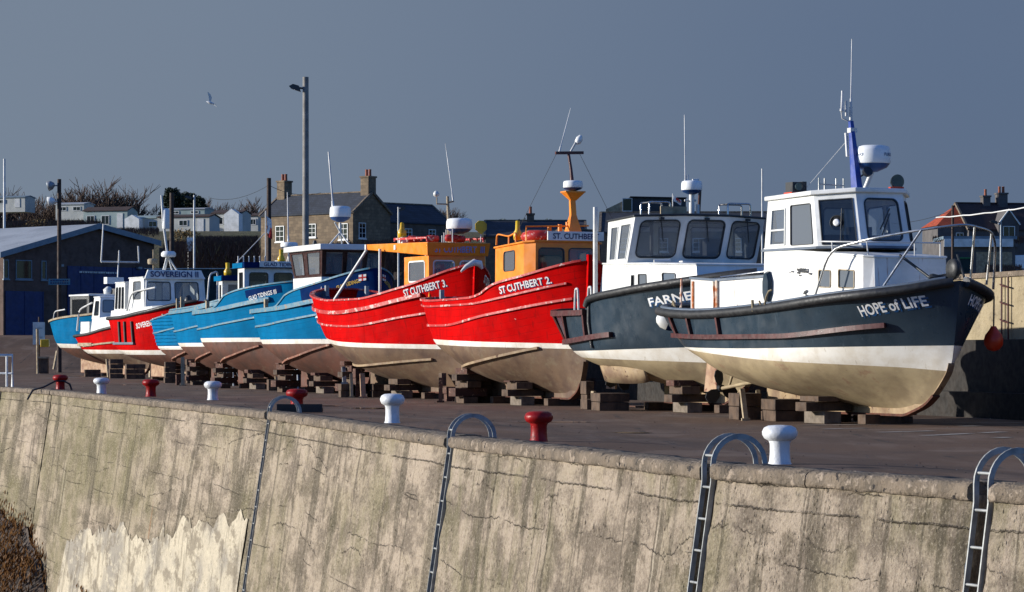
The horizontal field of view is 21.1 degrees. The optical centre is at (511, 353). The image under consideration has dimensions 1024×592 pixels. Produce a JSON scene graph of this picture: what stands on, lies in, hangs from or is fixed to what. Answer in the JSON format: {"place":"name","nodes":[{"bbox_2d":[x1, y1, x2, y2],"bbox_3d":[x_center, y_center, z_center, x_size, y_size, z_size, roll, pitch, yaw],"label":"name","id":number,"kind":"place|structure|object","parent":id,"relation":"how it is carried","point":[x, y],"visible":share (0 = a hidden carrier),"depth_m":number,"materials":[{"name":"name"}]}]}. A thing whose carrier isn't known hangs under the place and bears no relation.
{"place":"outdoors","nodes":[
{"label":"outdoors","id":0,"kind":"place"},
{"bbox_2d":[0,195,35,212],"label":"static caravan","id":1,"kind":"object","parent":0,"point":[20,204],"visible":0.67,"depth_m":379.67,"materials":[{"name":"white metal"}]},
{"bbox_2d":[0,512,43,591],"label":"rubble slope","id":2,"kind":"structure","parent":0,"point":[34,587],"depth_m":92.00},
{"bbox_2d":[0,490,86,591],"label":"seaweed","id":3,"kind":"object","parent":2,"relation":"on","point":[28,559],"visible":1,"depth_m":92.18,"materials":[{"name":"plant"}]},
{"bbox_2d":[159,247,449,279],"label":"scrub bank","id":4,"kind":"structure","parent":0,"point":[442,265],"depth_m":241.78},
{"bbox_2d":[0,335,1023,482],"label":"quay surface","id":5,"kind":"object","parent":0,"point":[688,434],"visible":0.62,"depth_m":53.46,"materials":[{"name":"concrete"}]},
{"bbox_2d":[3,159,5,227],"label":"flag mast","id":6,"kind":"object","parent":5,"relation":"on","point":[4,193],"visible":0.4,"depth_m":234.92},
{"bbox_2d":[0,354,13,386],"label":"guard rail","id":7,"kind":"object","parent":5,"relation":"on","point":[7,372],"visible":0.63,"depth_m":104.01,"materials":[{"name":"metal"}]},
{"bbox_2d":[33,317,44,372],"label":"notice board","id":8,"kind":"object","parent":5,"relation":"on","point":[39,325],"visible":0.77,"depth_m":182.94,"materials":[{"name":"metal"}]},
{"bbox_2d":[36,329,49,373],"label":"mooring post","id":9,"kind":"object","parent":5,"relation":"on","point":[44,365],"visible":1,"depth_m":177.92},
{"bbox_2d":[46,179,61,371],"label":"lamp post","id":10,"kind":"object","parent":5,"relation":"on","point":[51,185],"visible":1,"depth_m":189.87,"materials":[{"name":"metal"}]},
{"bbox_2d":[53,375,67,389],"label":"mooring bollard","id":11,"kind":"object","parent":5,"relation":"on","point":[60,385],"visible":0.91,"depth_m":96.85,"materials":[{"name":"metal"}]},
{"bbox_2d":[0,223,160,334],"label":"harbour shed","id":12,"kind":"structure","parent":5,"relation":"on","point":[28,270],"depth_m":218.70,"materials":[{"name":"blue metal"}]},
{"bbox_2d":[15,260,32,280],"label":"window","id":13,"kind":"structure","parent":12,"relation":"in","point":[23,267],"depth_m":215.46,"materials":[{"name":"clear glass"}]},
{"bbox_2d":[5,291,43,334],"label":"door","id":14,"kind":"structure","parent":12,"relation":"in","point":[22,308],"depth_m":215.35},
{"bbox_2d":[67,266,145,315],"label":"door","id":15,"kind":"structure","parent":12,"relation":"in","point":[80,283],"depth_m":220.62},
{"bbox_2d":[93,378,109,393],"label":"mooring bollard","id":16,"kind":"object","parent":5,"relation":"on","point":[101,383],"visible":0.83,"depth_m":87.85,"materials":[{"name":"metal"}]},
{"bbox_2d":[109,359,123,377],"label":"timber block","id":17,"kind":"object","parent":5,"relation":"on","point":[116,367],"depth_m":161.36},
{"bbox_2d":[125,364,145,378],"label":"timber block","id":18,"kind":"object","parent":5,"relation":"on","point":[134,371],"depth_m":157.82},
{"bbox_2d":[142,379,159,396],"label":"mooring bollard","id":19,"kind":"object","parent":5,"relation":"on","point":[150,384],"visible":1,"depth_m":82.85,"materials":[{"name":"metal"}]},
{"bbox_2d":[151,377,163,380],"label":"keel block","id":20,"kind":"object","parent":5,"relation":"on","point":[160,378],"depth_m":148.24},
{"bbox_2d":[106,195,218,376],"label":"fishing boat","id":21,"kind":"object","parent":20,"relation":"on","point":[141,303],"visible":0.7,"depth_m":146.94,"materials":[{"name":"red paint"}]},
{"bbox_2d":[164,362,175,382],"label":"timber block","id":22,"kind":"object","parent":5,"relation":"on","point":[169,367],"depth_m":136.13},
{"bbox_2d":[185,361,209,384],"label":"sleeper stack","id":23,"kind":"object","parent":5,"relation":"on","point":[197,376],"visible":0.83,"depth_m":127.46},
{"bbox_2d":[204,381,221,399],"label":"mooring bollard","id":24,"kind":"object","parent":5,"relation":"on","point":[212,387],"visible":1,"depth_m":76.86,"materials":[{"name":"metal"}]},
{"bbox_2d":[210,362,237,387],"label":"sleeper stack","id":25,"kind":"object","parent":5,"relation":"on","point":[223,370],"visible":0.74,"depth_m":115.47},
{"bbox_2d":[239,383,248,387],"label":"keel block","id":26,"kind":"object","parent":5,"relation":"on","point":[243,385],"depth_m":115.36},
{"bbox_2d":[192,192,311,384],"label":"fishing boat","id":27,"kind":"object","parent":26,"relation":"on","point":[227,329],"visible":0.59,"depth_m":112.78,"materials":[{"name":"blue paint"}]},
{"bbox_2d":[243,369,271,388],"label":"sleeper stack","id":28,"kind":"object","parent":5,"relation":"on","point":[255,379],"visible":0.92,"depth_m":112.22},
{"bbox_2d":[271,363,300,391],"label":"sleeper stack","id":29,"kind":"object","parent":5,"relation":"on","point":[285,381],"visible":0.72,"depth_m":103.76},
{"bbox_2d":[286,389,307,403],"bbox_3d":[-4.900,1.050,62.500,0.504,0.500,0.504,0,0,7],"label":"mooring bollard","id":30,"kind":"object","parent":5,"relation":"on","point":[298,395],"visible":0.64,"depth_m":62.33,"materials":[{"name":"metal"}]},
{"bbox_2d":[289,77,308,274],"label":"lamp post","id":31,"kind":"object","parent":5,"relation":"on","point":[305,207],"visible":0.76,"depth_m":130.88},
{"bbox_2d":[277,404,322,411],"bbox_3d":[-4.674,1.200,60.498,1.000,0.180,0.305,0,0,0],"label":"steel plate","id":32,"kind":"object","parent":5,"relation":"on","point":[304,407],"visible":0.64,"depth_m":60.34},
{"bbox_2d":[303,387,315,391],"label":"keel block","id":33,"kind":"object","parent":5,"relation":"on","point":[310,389],"depth_m":103.64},
{"bbox_2d":[249,152,393,387],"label":"fishing boat","id":34,"kind":"object","parent":33,"relation":"on","point":[289,329],"visible":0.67,"depth_m":100.48,"materials":[{"name":"blue paint"}]},
{"bbox_2d":[309,373,341,392],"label":"sleeper stack","id":35,"kind":"object","parent":5,"relation":"on","point":[321,383],"visible":0.87,"depth_m":100.50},
{"bbox_2d":[338,384,353,396],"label":"timber block","id":36,"kind":"object","parent":5,"relation":"on","point":[342,388],"depth_m":91.52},
{"bbox_2d":[335,361,368,390],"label":"sleeper stack","id":37,"kind":"object","parent":5,"relation":"on","point":[348,368],"visible":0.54,"depth_m":92.21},
{"bbox_2d":[352,369,363,396],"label":"timber block","id":38,"kind":"object","parent":5,"relation":"on","point":[356,378],"depth_m":91.54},
{"bbox_2d":[359,373,367,397],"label":"timber prop","id":39,"kind":"object","parent":5,"relation":"on","point":[362,387],"visible":0.86,"depth_m":90.20,"materials":[{"name":"wood"}]},
{"bbox_2d":[367,384,393,396],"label":"timber block","id":40,"kind":"object","parent":5,"relation":"on","point":[375,390],"depth_m":91.45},
{"bbox_2d":[380,394,404,422],"bbox_3d":[-2.245,1.025,51.500,0.462,0.550,0.462,0,0,-35],"label":"mooring bollard","id":41,"kind":"object","parent":5,"relation":"on","point":[392,403],"visible":1,"depth_m":51.37,"materials":[{"name":"metal"}]},
{"bbox_2d":[384,379,420,398],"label":"sleeper stack","id":42,"kind":"object","parent":5,"relation":"on","point":[401,390],"visible":0.89,"depth_m":89.05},
{"bbox_2d":[449,368,487,402],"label":"sleeper stack","id":43,"kind":"object","parent":5,"relation":"on","point":[468,381],"visible":0.93,"depth_m":80.59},
{"bbox_2d":[455,378,492,402],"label":"timber block","id":44,"kind":"object","parent":5,"relation":"on","point":[489,387],"depth_m":81.21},
{"bbox_2d":[490,396,509,402],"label":"keel block","id":45,"kind":"object","parent":5,"relation":"on","point":[498,399],"depth_m":80.46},
{"bbox_2d":[420,108,624,399],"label":"fishing boat","id":46,"kind":"object","parent":45,"relation":"on","point":[501,329],"visible":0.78,"depth_m":76.73,"materials":[{"name":"red paint"}]},
{"bbox_2d":[502,381,543,404],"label":"sleeper stack","id":47,"kind":"object","parent":5,"relation":"on","point":[520,392],"visible":0.95,"depth_m":77.31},
{"bbox_2d":[524,411,552,441],"bbox_3d":[0.398,1.075,40.600,0.428,0.450,0.428,0,0,42],"label":"mooring bollard","id":48,"kind":"object","parent":5,"relation":"on","point":[538,421],"visible":0.92,"depth_m":40.48,"materials":[{"name":"metal"}]},
{"bbox_2d":[68,385,1017,472],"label":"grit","id":49,"kind":"object","parent":5,"relation":"on","point":[580,430],"visible":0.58,"depth_m":56.29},
{"bbox_2d":[544,398,576,405],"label":"keel block","id":50,"kind":"object","parent":5,"relation":"on","point":[554,402],"depth_m":76.72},
{"bbox_2d":[580,381,593,398],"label":"timber block","id":51,"kind":"object","parent":5,"relation":"on","point":[586,388],"depth_m":73.81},
{"bbox_2d":[591,393,629,410],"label":"timber block","id":52,"kind":"object","parent":5,"relation":"on","point":[611,402],"depth_m":70.04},
{"bbox_2d":[644,402,672,409],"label":"keel block","id":53,"kind":"object","parent":5,"relation":"on","point":[657,406],"depth_m":70.91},
{"bbox_2d":[664,380,707,412],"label":"sleeper stack","id":54,"kind":"object","parent":5,"relation":"on","point":[684,396],"visible":0.87,"depth_m":67.74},
{"bbox_2d":[714,405,728,412],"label":"keel block","id":55,"kind":"object","parent":5,"relation":"on","point":[721,408],"depth_m":67.05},
{"bbox_2d":[550,115,765,404],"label":"fishing boat","id":56,"kind":"object","parent":55,"relation":"on","point":[618,334],"visible":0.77,"depth_m":68.91,"materials":[{"name":"black paint"}]},
{"bbox_2d":[728,393,760,419],"bbox_3d":[5.163,1.168,60.834,0.533,0.583,0.798,0,0,-12],"label":"timber block","id":57,"kind":"object","parent":5,"relation":"on","point":[753,400],"depth_m":60.48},
{"bbox_2d":[739,388,749,420],"bbox_3d":[5.077,1.123,59.871,0.206,0.725,0.454,0,0,0],"label":"timber prop","id":58,"kind":"object","parent":5,"relation":"on","point":[743,405],"visible":0.86,"depth_m":59.84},
{"bbox_2d":[762,425,797,464],"bbox_3d":[3.152,1.070,32.300,0.420,0.460,0.420,0,0,40],"label":"mooring bollard","id":59,"kind":"object","parent":5,"relation":"on","point":[779,438],"visible":0.98,"depth_m":32.18,"materials":[{"name":"metal"}]},
{"bbox_2d":[761,399,812,421],"bbox_3d":[5.978,1.222,59.436,0.927,0.475,1.024,0,0,-12],"label":"timber block","id":60,"kind":"object","parent":5,"relation":"on","point":[779,410],"depth_m":58.95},
{"bbox_2d":[586,270,1023,419],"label":"yard wall","id":61,"kind":"structure","parent":5,"relation":"on","point":[983,382],"depth_m":62.82,"materials":[{"name":"stone"}]},
{"bbox_2d":[999,276,1008,338],"bbox_3d":[11.192,-0.975,62.399,0.082,1.550,0.536,0,0,-14],"label":"rung ladder","id":62,"kind":"object","parent":61,"relation":"attached to","point":[1002,303],"visible":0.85,"depth_m":62.27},
{"bbox_2d":[796,396,851,423],"bbox_3d":[6.489,1.173,57.496,1.152,0.571,0.927,0,0,-24],"label":"sleeper stack","id":63,"kind":"object","parent":5,"relation":"on","point":[819,409],"visible":1,"depth_m":57.16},
{"bbox_2d":[661,412,1022,437],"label":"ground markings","id":64,"kind":"object","parent":5,"relation":"on","point":[912,431],"visible":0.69,"depth_m":53.21,"materials":[{"name":"paint"}]},
{"bbox_2d":[841,414,850,421],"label":"keel block","id":65,"kind":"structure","parent":5,"relation":"on","point":[845,417],"depth_m":58.57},
{"bbox_2d":[655,39,995,415],"bbox_3d":[6.571,-2.672,59.052,4.223,7.897,11.184,0,0,-24],"label":"fishing boat","id":66,"kind":"object","parent":65,"relation":"on","point":[839,300],"visible":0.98,"depth_m":56.52,"materials":[{"name":"black paint"}]},
{"bbox_2d":[984,297,1002,350],"bbox_3d":[9.761,-0.605,55.610,0.400,1.110,0.394,0,0,0],"label":"buoy","id":67,"kind":"object","parent":66,"relation":"hanging from","point":[993,339],"visible":1,"depth_m":55.49,"materials":[{"name":"red plastic"}]},
{"bbox_2d":[858,414,900,423],"bbox_3d":[7.600,1.355,56.741,0.900,0.200,0.280,0,0,-28],"label":"keel block","id":68,"kind":"object","parent":5,"relation":"on","point":[870,419],"depth_m":56.57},
{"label":"keel block","id":69,"kind":"object","parent":5,"relation":"on","visible":0},
{"bbox_2d":[310,143,490,392],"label":"fishing boat","id":70,"kind":"object","parent":69,"relation":"on","point":[383,337],"visible":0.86,"depth_m":88.06,"materials":[{"name":"red paint"}]},
{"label":"keel block","id":71,"kind":"object","parent":5,"relation":"on","visible":0},
{"bbox_2d":[168,297,237,381],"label":"fishing boat","id":72,"kind":"object","parent":71,"relation":"on","point":[188,338],"visible":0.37,"depth_m":125.81,"materials":[{"name":"blue paint"}]},
{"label":"keel block","id":73,"kind":"object","parent":5,"relation":"on","visible":0},
{"bbox_2d":[73,224,150,374],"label":"fishing boat","id":74,"kind":"object","parent":73,"relation":"on","point":[97,341],"visible":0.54,"depth_m":166.14,"materials":[{"name":"red paint"}]},
{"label":"keel block","id":75,"kind":"object","parent":5,"relation":"on","visible":0},
{"bbox_2d":[48,286,114,372],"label":"fishing boat","id":76,"kind":"object","parent":75,"relation":"on","point":[64,331],"visible":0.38,"depth_m":178.91,"materials":[{"name":"blue paint"}]},
{"bbox_2d":[0,386,1023,591],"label":"harbour wall","id":77,"kind":"structure","parent":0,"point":[122,493],"depth_m":42.71,"materials":[{"name":"concrete"}]},
{"bbox_2d":[242,395,301,591],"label":"ladder","id":78,"kind":"object","parent":77,"relation":"attached to","point":[276,399],"depth_m":59.48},
{"bbox_2d":[426,413,496,591],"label":"ladder","id":79,"kind":"object","parent":77,"relation":"attached to","point":[458,420],"depth_m":41.73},
{"bbox_2d":[687,433,767,591],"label":"ladder","id":80,"kind":"object","parent":77,"relation":"attached to","point":[748,441],"depth_m":31.30,"materials":[{"name":"metal"}]},
{"bbox_2d":[962,447,1023,591],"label":"ladder","id":81,"kind":"object","parent":77,"relation":"attached to","point":[1017,452],"depth_m":26.64,"materials":[{"name":"metal"}]},
{"bbox_2d":[133,231,1023,279],"bbox_3d":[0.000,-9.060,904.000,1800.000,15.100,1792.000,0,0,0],"label":"hillside","id":82,"kind":"structure","parent":0,"point":[258,233],"depth_m":305.39,"materials":[{"name":"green plant"}]},
{"bbox_2d":[11,198,46,226],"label":"bare tree","id":83,"kind":"object","parent":82,"relation":"on","point":[25,215],"visible":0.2,"depth_m":399.52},
{"bbox_2d":[27,194,56,220],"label":"bare tree","id":84,"kind":"object","parent":82,"relation":"on","point":[48,213],"visible":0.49,"depth_m":388.40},
{"bbox_2d":[54,202,94,220],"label":"static caravan","id":85,"kind":"object","parent":82,"relation":"on","point":[72,210],"visible":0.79,"depth_m":351.97,"materials":[{"name":"white metal"}]},
{"bbox_2d":[55,175,124,206],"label":"bare tree","id":86,"kind":"object","parent":82,"relation":"on","point":[81,197],"visible":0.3,"depth_m":391.93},
{"bbox_2d":[82,206,138,227],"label":"static caravan","id":87,"kind":"object","parent":82,"relation":"on","point":[113,216],"visible":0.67,"depth_m":344.98,"materials":[{"name":"white metal"}]},
{"bbox_2d":[98,188,130,206],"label":"bare tree","id":88,"kind":"object","parent":82,"relation":"on","point":[115,200],"visible":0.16,"depth_m":393.40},
{"bbox_2d":[107,184,160,215],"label":"bare tree","id":89,"kind":"object","parent":82,"relation":"on","point":[137,205],"visible":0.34,"depth_m":395.52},
{"bbox_2d":[125,215,159,230],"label":"static caravan","id":90,"kind":"object","parent":82,"relation":"on","point":[141,222],"visible":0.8,"depth_m":329.52,"materials":[{"name":"white metal"}]},
{"bbox_2d":[158,187,184,214],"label":"evergreen tree","id":91,"kind":"object","parent":82,"relation":"on","point":[178,200],"visible":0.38,"depth_m":371.52,"materials":[{"name":"green plant"}]},
{"bbox_2d":[169,193,173,267],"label":"telegraph pole","id":92,"kind":"object","parent":82,"relation":"on","point":[171,238],"visible":0.56,"depth_m":229.83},
{"bbox_2d":[156,214,220,230],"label":"static caravan","id":93,"kind":"object","parent":82,"relation":"on","point":[207,222],"visible":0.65,"depth_m":321.91,"materials":[{"name":"white metal"}]},
{"bbox_2d":[181,191,196,207],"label":"evergreen tree","id":94,"kind":"object","parent":82,"relation":"on","point":[188,203],"visible":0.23,"depth_m":375.36,"materials":[{"name":"green plant"}]},
{"bbox_2d":[184,195,194,267],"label":"lamp post","id":95,"kind":"object","parent":82,"relation":"on","point":[190,197],"visible":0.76,"depth_m":259.92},
{"bbox_2d":[168,208,214,214],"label":"static caravan","id":96,"kind":"object","parent":82,"relation":"on","point":[178,211],"visible":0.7,"depth_m":349.94,"materials":[{"name":"white metal"}]},
{"bbox_2d":[144,268,314,300],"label":"boarded fence","id":97,"kind":"object","parent":82,"relation":"on","point":[206,272],"visible":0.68,"depth_m":224.94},
{"bbox_2d":[211,209,251,230],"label":"static caravan","id":98,"kind":"object","parent":82,"relation":"on","point":[234,220],"visible":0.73,"depth_m":329.06,"materials":[{"name":"white metal"}]},
{"bbox_2d":[251,213,260,230],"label":"static caravan","id":99,"kind":"object","parent":82,"relation":"on","point":[255,222],"visible":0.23,"depth_m":337.78,"materials":[{"name":"white metal"}]},
{"bbox_2d":[266,178,270,260],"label":"telegraph pole","id":100,"kind":"object","parent":82,"relation":"on","point":[268,248],"visible":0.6,"depth_m":214.84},
{"bbox_2d":[265,211,271,255],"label":"flag pole","id":101,"kind":"object","parent":82,"relation":"on","point":[269,227],"visible":0.85,"depth_m":151.97,"materials":[{"name":"white metal"}]},
{"bbox_2d":[258,169,392,273],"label":"stone house","id":102,"kind":"structure","parent":82,"relation":"on","point":[371,213],"depth_m":265.29,"materials":[{"name":"stone"}]},
{"bbox_2d":[274,226,283,242],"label":"window","id":103,"kind":"structure","parent":102,"relation":"in","point":[279,230],"depth_m":268.08,"materials":[{"name":"white paint"}]},
{"bbox_2d":[384,202,450,288],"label":"slate roofed wing","id":104,"kind":"structure","parent":82,"relation":"on","point":[422,219],"depth_m":270.48,"materials":[{"name":"stone"}]},
{"bbox_2d":[0,217,1023,273],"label":"scrub","id":105,"kind":"object","parent":82,"relation":"on","point":[211,251],"visible":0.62,"depth_m":260.80,"materials":[{"name":"plant"}]},
{"bbox_2d":[168,228,200,240],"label":"bush","id":106,"kind":"object","parent":105,"relation":"on","point":[185,234],"visible":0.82,"depth_m":263.83,"materials":[{"name":"green plant"}]},
{"bbox_2d":[484,207,586,283],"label":"house","id":107,"kind":"structure","parent":82,"relation":"on","point":[496,227],"depth_m":263.29,"materials":[{"name":"stone"}]},
{"bbox_2d":[606,196,686,210],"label":"flat roofed building","id":108,"kind":"structure","parent":82,"relation":"on","point":[631,203],"depth_m":246.00,"materials":[{"name":"stone"}]},
{"bbox_2d":[598,211,776,262],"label":"long building","id":109,"kind":"structure","parent":82,"relation":"on","point":[744,248],"depth_m":224.79,"materials":[{"name":"stone"}]},
{"bbox_2d":[922,207,965,254],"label":"red roofed house","id":110,"kind":"structure","parent":82,"relation":"on","point":[927,236],"depth_m":282.66,"materials":[{"name":"ceramic"}]},
{"bbox_2d":[951,205,953,258],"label":"telegraph pole","id":111,"kind":"object","parent":82,"relation":"on","point":[952,234],"visible":0.6,"depth_m":195.91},
{"bbox_2d":[933,236,1016,273],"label":"garage block","id":112,"kind":"structure","parent":82,"relation":"on","point":[962,246],"depth_m":261.94,"materials":[{"name":"white paint"}]},
{"bbox_2d":[976,252,993,272],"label":"door","id":113,"kind":"structure","parent":112,"relation":"in","point":[981,257],"depth_m":261.93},
{"bbox_2d":[996,252,1011,267],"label":"door","id":114,"kind":"structure","parent":112,"relation":"in","point":[1006,256],"depth_m":261.93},
{"bbox_2d":[953,186,1023,254],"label":"grey house","id":115,"kind":"structure","parent":82,"relation":"on","point":[1012,221],"depth_m":282.38,"materials":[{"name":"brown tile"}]},
{"bbox_2d":[761,169,762,262],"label":"aerial mast","id":116,"kind":"object","parent":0,"point":[762,212],"visible":0.6,"depth_m":149.96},
{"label":"keel block","id":117,"kind":"object","parent":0,"visible":0},
{"bbox_2d":[150,313,208,373],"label":"fishing boat","id":118,"kind":"object","parent":117,"relation":"on","point":[167,344],"visible":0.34,"depth_m":136.56,"materials":[{"name":"blue paint"}]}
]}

